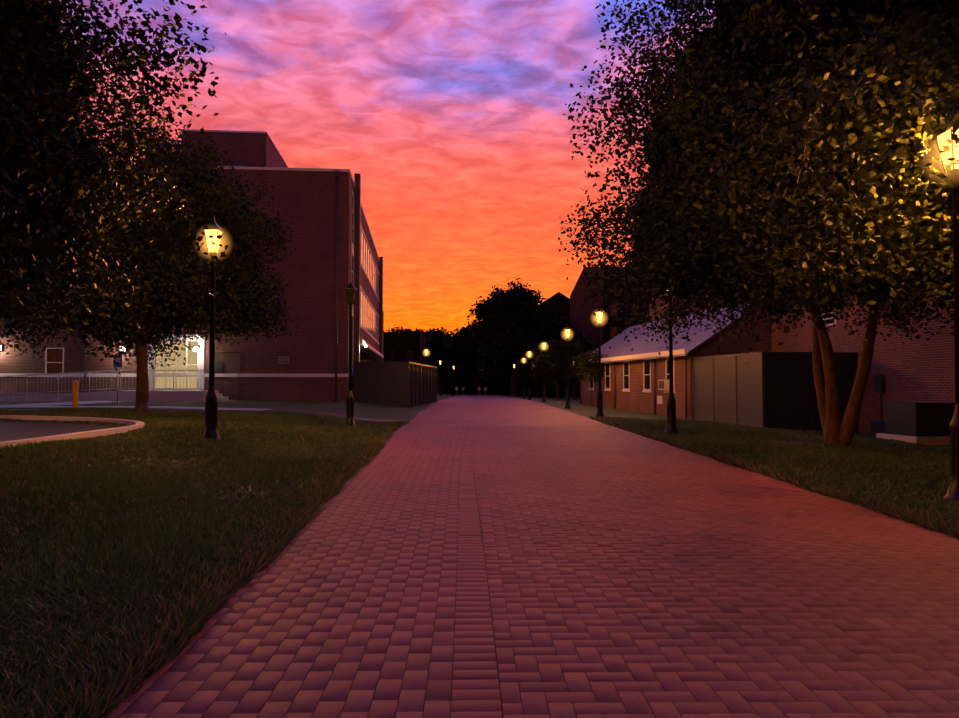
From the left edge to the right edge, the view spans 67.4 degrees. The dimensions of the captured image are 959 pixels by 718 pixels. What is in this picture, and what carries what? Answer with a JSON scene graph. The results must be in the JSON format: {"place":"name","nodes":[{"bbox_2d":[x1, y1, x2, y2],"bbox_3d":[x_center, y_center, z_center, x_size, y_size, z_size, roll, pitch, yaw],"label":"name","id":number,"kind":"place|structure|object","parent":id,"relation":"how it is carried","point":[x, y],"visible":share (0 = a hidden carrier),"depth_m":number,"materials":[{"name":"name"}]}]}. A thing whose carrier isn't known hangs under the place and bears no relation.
{"place":"outdoors","nodes":[
{"label":"outdoors","id":0,"kind":"place"},
{"bbox_2d":[0,421,115,441],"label":"road","id":1,"kind":"structure","parent":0,"point":[13,430],"depth_m":14.98,"materials":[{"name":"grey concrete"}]},
{"bbox_2d":[50,0,715,335],"label":"sky","id":2,"kind":"structure","parent":0,"point":[450,118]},
{"bbox_2d":[424,346,427,364],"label":"lamp post","id":3,"kind":"object","parent":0,"point":[426,351],"visible":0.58,"depth_m":57.81,"materials":[{"name":"black metal"}]},
{"bbox_2d":[0,394,949,717],"bbox_3d":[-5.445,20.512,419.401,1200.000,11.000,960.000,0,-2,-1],"label":"ground","id":4,"kind":"structure","parent":0,"point":[370,412],"depth_m":30.23,"materials":[{"name":"green plant"}]},
{"bbox_2d":[0,415,144,447],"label":"curb","id":5,"kind":"object","parent":4,"relation":"on","point":[133,424],"visible":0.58,"depth_m":14.05,"materials":[{"name":"grey concrete"}]},
{"bbox_2d":[72,380,78,407],"bbox_3d":[-13.531,1.220,24.086,0.170,1.035,0.166,0,-2,-1],"label":"yellow bollard","id":6,"kind":"object","parent":4,"relation":"on","point":[75,394],"visible":0.9,"depth_m":24.02,"materials":[{"name":"yellow"}]},
{"bbox_2d":[0,390,233,401],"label":"lab building ramp","id":7,"kind":"structure","parent":4,"relation":"on","point":[170,395],"depth_m":34.61,"materials":[{"name":"grey concrete"}]},
{"bbox_2d":[0,370,204,401],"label":"railing","id":8,"kind":"object","parent":7,"relation":"on","point":[37,393],"visible":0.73,"depth_m":34.80,"materials":[{"name":"grey metal"}]},
{"bbox_2d":[113,355,121,405],"bbox_3d":[-13.877,0.850,27.584,0.340,2.010,0.074,0,-2,-1],"label":"accessible sign","id":9,"kind":"object","parent":4,"relation":"on","point":[118,359],"visible":0.56,"depth_m":27.57,"materials":[{"name":"blue metal"}]},
{"bbox_2d":[0,0,239,342],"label":"tree","id":10,"kind":"object","parent":4,"relation":"on","point":[53,158],"visible":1,"depth_m":9.62,"materials":[{"name":"green plant"}]},
{"bbox_2d":[0,401,268,410],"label":"concrete sidewalk","id":11,"kind":"structure","parent":4,"relation":"on","point":[53,404],"depth_m":26.83,"materials":[{"name":"grey concrete"}]},
{"bbox_2d":[0,119,301,412],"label":"tree","id":12,"kind":"object","parent":4,"relation":"on","point":[255,290],"visible":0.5,"depth_m":20.45,"materials":[{"name":"green plant"}]},
{"bbox_2d":[0,131,383,401],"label":"lab building walls","id":13,"kind":"structure","parent":4,"relation":"on","point":[305,203],"depth_m":37.73,"materials":[{"name":"brown brick"}]},
{"bbox_2d":[155,341,196,387],"bbox_3d":[-15.630,0.294,37.079,2.060,2.400,0.013,0,-2,-5],"label":"glass entrance","id":14,"kind":"object","parent":13,"relation":"in","point":[192,357],"visible":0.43,"depth_m":37.08,"materials":[{"name":"glass"}]},
{"bbox_2d":[0,162,382,373],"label":"lab building piers","id":15,"kind":"structure","parent":13,"relation":"attached to","point":[357,238],"depth_m":41.09,"materials":[{"name":"brown brick"}]},
{"bbox_2d":[0,129,383,389],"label":"building trim","id":16,"kind":"structure","parent":13,"relation":"attached to","point":[372,350],"depth_m":37.53,"materials":[{"name":"white concrete"}]},
{"bbox_2d":[45,191,378,389],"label":"lab building frames","id":17,"kind":"structure","parent":13,"relation":"in","point":[197,364],"depth_m":45.31,"materials":[{"name":"white metal"}]},
{"bbox_2d":[46,193,378,372],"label":"windows","id":18,"kind":"structure","parent":17,"relation":"in","point":[365,355],"depth_m":47.04,"materials":[{"name":"black glass"}]},
{"bbox_2d":[84,170,339,401],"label":"lab building fixtures","id":19,"kind":"object","parent":13,"relation":"attached to","point":[283,359],"visible":0.54,"depth_m":37.66,"materials":[{"name":"grey metal"}]},
{"bbox_2d":[269,409,395,421],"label":"curb","id":20,"kind":"structure","parent":4,"relation":"on","point":[339,415],"depth_m":25.58,"materials":[{"name":"red"}]},
{"bbox_2d":[344,281,356,425],"bbox_3d":[-3.834,-0.175,21.359,0.380,4.410,0.380,0,-2,-1],"label":"lamp post","id":21,"kind":"object","parent":4,"relation":"on","point":[350,289],"visible":0.88,"depth_m":21.30,"materials":[{"name":"black metal"}]},
{"bbox_2d":[353,361,436,407],"bbox_3d":[-4.830,1.660,44.267,3.000,2.654,12.100,0,-2,4],"label":"enclosure","id":22,"kind":"object","parent":4,"relation":"on","point":[407,384],"visible":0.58,"depth_m":38.36,"materials":[{"name":"brown wood"}]},
{"bbox_2d":[384,326,422,333],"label":"tree","id":23,"kind":"object","parent":4,"relation":"on","point":[398,330],"visible":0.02,"depth_m":147.31,"materials":[{"name":"green plant"}]},
{"bbox_2d":[383,332,426,363],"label":"block walls","id":24,"kind":"structure","parent":4,"relation":"on","point":[400,344],"depth_m":127.89,"materials":[{"name":"black brick"}]},
{"bbox_2d":[412,328,431,336],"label":"tree","id":25,"kind":"object","parent":4,"relation":"on","point":[423,332],"depth_m":197.20,"materials":[{"name":"green plant"}]},
{"bbox_2d":[439,359,441,396],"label":"lamp post","id":26,"kind":"object","parent":4,"relation":"on","point":[440,377],"visible":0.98,"depth_m":99.75,"materials":[{"name":"black metal"}]},
{"bbox_2d":[424,327,460,393],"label":"tree","id":27,"kind":"object","parent":4,"relation":"on","point":[435,345],"visible":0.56,"depth_m":154.44,"materials":[{"name":"green plant"}]},
{"bbox_2d":[441,375,461,394],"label":"shrub","id":28,"kind":"object","parent":4,"relation":"on","point":[447,390],"visible":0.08,"depth_m":169.04,"materials":[{"name":"green plant"}]},
{"bbox_2d":[453,365,454,395],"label":"lamp post","id":29,"kind":"object","parent":4,"relation":"on","point":[453,380],"visible":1,"depth_m":127.74,"materials":[{"name":"black metal"}]},
{"bbox_2d":[454,374,479,394],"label":"shrub","id":30,"kind":"object","parent":4,"relation":"on","point":[467,390],"visible":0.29,"depth_m":172.50,"materials":[{"name":"green plant"}]},
{"bbox_2d":[438,321,500,394],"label":"tree","id":31,"kind":"object","parent":4,"relation":"on","point":[461,347],"visible":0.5,"depth_m":147.01,"materials":[{"name":"green plant"}]},
{"bbox_2d":[0,407,958,717],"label":"lawn grass blades","id":32,"kind":"object","parent":4,"relation":"on","point":[180,551],"depth_m":7.17,"materials":[{"name":"green plant"}]},
{"bbox_2d":[203,215,223,440],"bbox_3d":[-5.145,-0.591,13.851,0.800,4.410,0.800,0,-2,-1],"label":"lamp post","id":33,"kind":"object","parent":32,"relation":"on","point":[211,406],"visible":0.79,"depth_m":13.79,"materials":[{"name":"black metal"}]},
{"bbox_2d":[752,440,854,448],"bbox_3d":[7.758,1.929,15.692,3.098,0.219,3.107,1,-2,-31],"label":"mulch ring","id":34,"kind":"object","parent":32,"relation":"on","point":[795,443],"depth_m":15.77,"materials":[{"name":"brown soil"}]},
{"bbox_2d":[470,370,522,395],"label":"shrub","id":35,"kind":"object","parent":4,"relation":"on","point":[500,384],"visible":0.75,"depth_m":165.22,"materials":[{"name":"green plant"}]},
{"bbox_2d":[466,277,561,396],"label":"tree","id":36,"kind":"object","parent":4,"relation":"on","point":[517,321],"visible":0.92,"depth_m":118.68,"materials":[{"name":"green plant"}]},
{"bbox_2d":[513,363,514,396],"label":"lamp post","id":37,"kind":"object","parent":4,"relation":"on","point":[514,382],"visible":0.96,"depth_m":95.86,"materials":[{"name":"black metal"}]},
{"bbox_2d":[522,356,525,398],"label":"lamp post","id":38,"kind":"object","parent":4,"relation":"on","point":[523,358],"visible":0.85,"depth_m":71.89,"materials":[{"name":"black metal"}]},
{"bbox_2d":[527,349,530,399],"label":"lamp post","id":39,"kind":"object","parent":4,"relation":"on","point":[529,390],"visible":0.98,"depth_m":60.37,"materials":[{"name":"black metal"}]},
{"bbox_2d":[508,371,579,397],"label":"shrub","id":40,"kind":"object","parent":4,"relation":"on","point":[536,391],"visible":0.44,"depth_m":131.94,"materials":[{"name":"green plant"}]},
{"bbox_2d":[542,340,546,401],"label":"lamp post","id":41,"kind":"object","parent":4,"relation":"on","point":[544,389],"visible":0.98,"depth_m":49.40,"materials":[{"name":"black metal"}]},
{"bbox_2d":[527,316,571,366],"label":"tree","id":42,"kind":"object","parent":4,"relation":"on","point":[562,325],"visible":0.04,"depth_m":145.52,"materials":[{"name":"green plant"}]},
{"bbox_2d":[524,337,585,400],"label":"tree","id":43,"kind":"object","parent":4,"relation":"on","point":[555,359],"visible":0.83,"depth_m":60.70,"materials":[{"name":"green plant"}]},
{"bbox_2d":[542,292,569,325],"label":"hall gabled walls","id":44,"kind":"structure","parent":4,"relation":"on","point":[561,300],"depth_m":170.68,"materials":[{"name":"brown brick"}]},
{"bbox_2d":[564,324,570,408],"bbox_3d":[4.548,0.372,37.161,0.800,4.410,0.800,0,-2,-1],"label":"lamp post","id":45,"kind":"object","parent":4,"relation":"on","point":[567,329],"visible":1,"depth_m":37.10,"materials":[{"name":"black metal"}]},
{"bbox_2d":[540,329,601,399],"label":"tree","id":46,"kind":"object","parent":4,"relation":"on","point":[574,384],"visible":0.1,"depth_m":94.74,"materials":[{"name":"green plant"}]},
{"bbox_2d":[569,349,607,405],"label":"tree sapling","id":47,"kind":"object","parent":4,"relation":"on","point":[586,364],"visible":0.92,"depth_m":41.11,"materials":[{"name":"green plant"}]},
{"bbox_2d":[595,305,604,416],"bbox_3d":[4.670,0.062,27.967,0.800,4.410,0.800,0,-2,-1],"label":"lamp post","id":48,"kind":"object","parent":4,"relation":"on","point":[599,317],"visible":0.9,"depth_m":27.91,"materials":[{"name":"black metal"}]},
{"bbox_2d":[570,267,662,395],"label":"tall hall walls","id":49,"kind":"structure","parent":4,"relation":"on","point":[583,319],"depth_m":119.75,"materials":[{"name":"brown brick"}]},
{"bbox_2d":[610,281,659,338],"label":"windows","id":50,"kind":"structure","parent":49,"relation":"in","point":[613,333],"depth_m":112.46,"materials":[{"name":"black glass"}]},
{"bbox_2d":[664,290,677,433],"bbox_3d":[4.943,-0.254,18.575,0.380,4.410,0.380,0,-2,-1],"label":"lamp post","id":51,"kind":"object","parent":4,"relation":"on","point":[671,427],"visible":0.69,"depth_m":18.49,"materials":[{"name":"black metal"}]},
{"bbox_2d":[558,0,958,445],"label":"birch tree","id":52,"kind":"object","parent":4,"relation":"on","point":[791,155],"visible":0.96,"depth_m":10.90,"materials":[{"name":"green plant"}]},
{"bbox_2d":[581,284,954,432],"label":"shop building walls","id":53,"kind":"structure","parent":4,"relation":"on","point":[921,369],"depth_m":25.03,"materials":[{"name":"red brick"}]},
{"bbox_2d":[573,349,687,403],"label":"building trim","id":54,"kind":"structure","parent":53,"relation":"attached to","point":[666,382],"depth_m":33.07,"materials":[{"name":"white paint"}]},
{"bbox_2d":[573,304,754,365],"bbox_3d":[11.065,-1.134,38.643,7.700,2.620,17.712,0,-2,-7],"label":"roof","id":55,"kind":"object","parent":53,"relation":"on","point":[618,345],"visible":0.33,"depth_m":35.75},
{"bbox_2d":[589,307,835,390],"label":"window frames","id":56,"kind":"structure","parent":53,"relation":"in","point":[666,358],"depth_m":34.31,"materials":[{"name":"white wood"}]},
{"bbox_2d":[590,304,834,388],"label":"windows","id":57,"kind":"structure","parent":56,"relation":"in","point":[646,377],"depth_m":34.79,"materials":[{"name":"glass"}]},
{"bbox_2d":[580,355,885,419],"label":"shop pipes","id":58,"kind":"object","parent":53,"relation":"attached to","point":[879,384],"visible":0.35,"depth_m":29.89,"materials":[{"name":"grey metal"}]},
{"bbox_2d":[764,352,954,436],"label":"dark shop panels","id":59,"kind":"object","parent":53,"relation":"attached to","point":[790,397],"visible":0.73,"depth_m":24.36,"materials":[{"name":"black metal"}]},
{"bbox_2d":[876,433,949,444],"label":"concrete curb","id":60,"kind":"structure","parent":4,"relation":"on","point":[942,440],"depth_m":19.47,"materials":[{"name":"grey concrete"}]},
{"bbox_2d":[933,105,958,502],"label":"lamp post","id":61,"kind":"object","parent":4,"relation":"on","point":[952,492],"visible":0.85,"depth_m":7.87,"materials":[{"name":"black metal"}]},
{"bbox_2d":[435,395,540,402],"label":"road","id":62,"kind":"structure","parent":0,"point":[476,399],"depth_m":57.24,"materials":[{"name":"grey asphalt"}]},
{"bbox_2d":[96,403,958,717],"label":"brick walkway","id":63,"kind":"structure","parent":0,"point":[852,541],"depth_m":4.31,"materials":[{"name":"red brick"}]},
{"bbox_2d":[692,352,764,426],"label":"wall panels","id":64,"kind":"object","parent":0,"point":[730,388],"visible":1,"depth_m":26.47,"materials":[{"name":"grey metal"}]}
]}

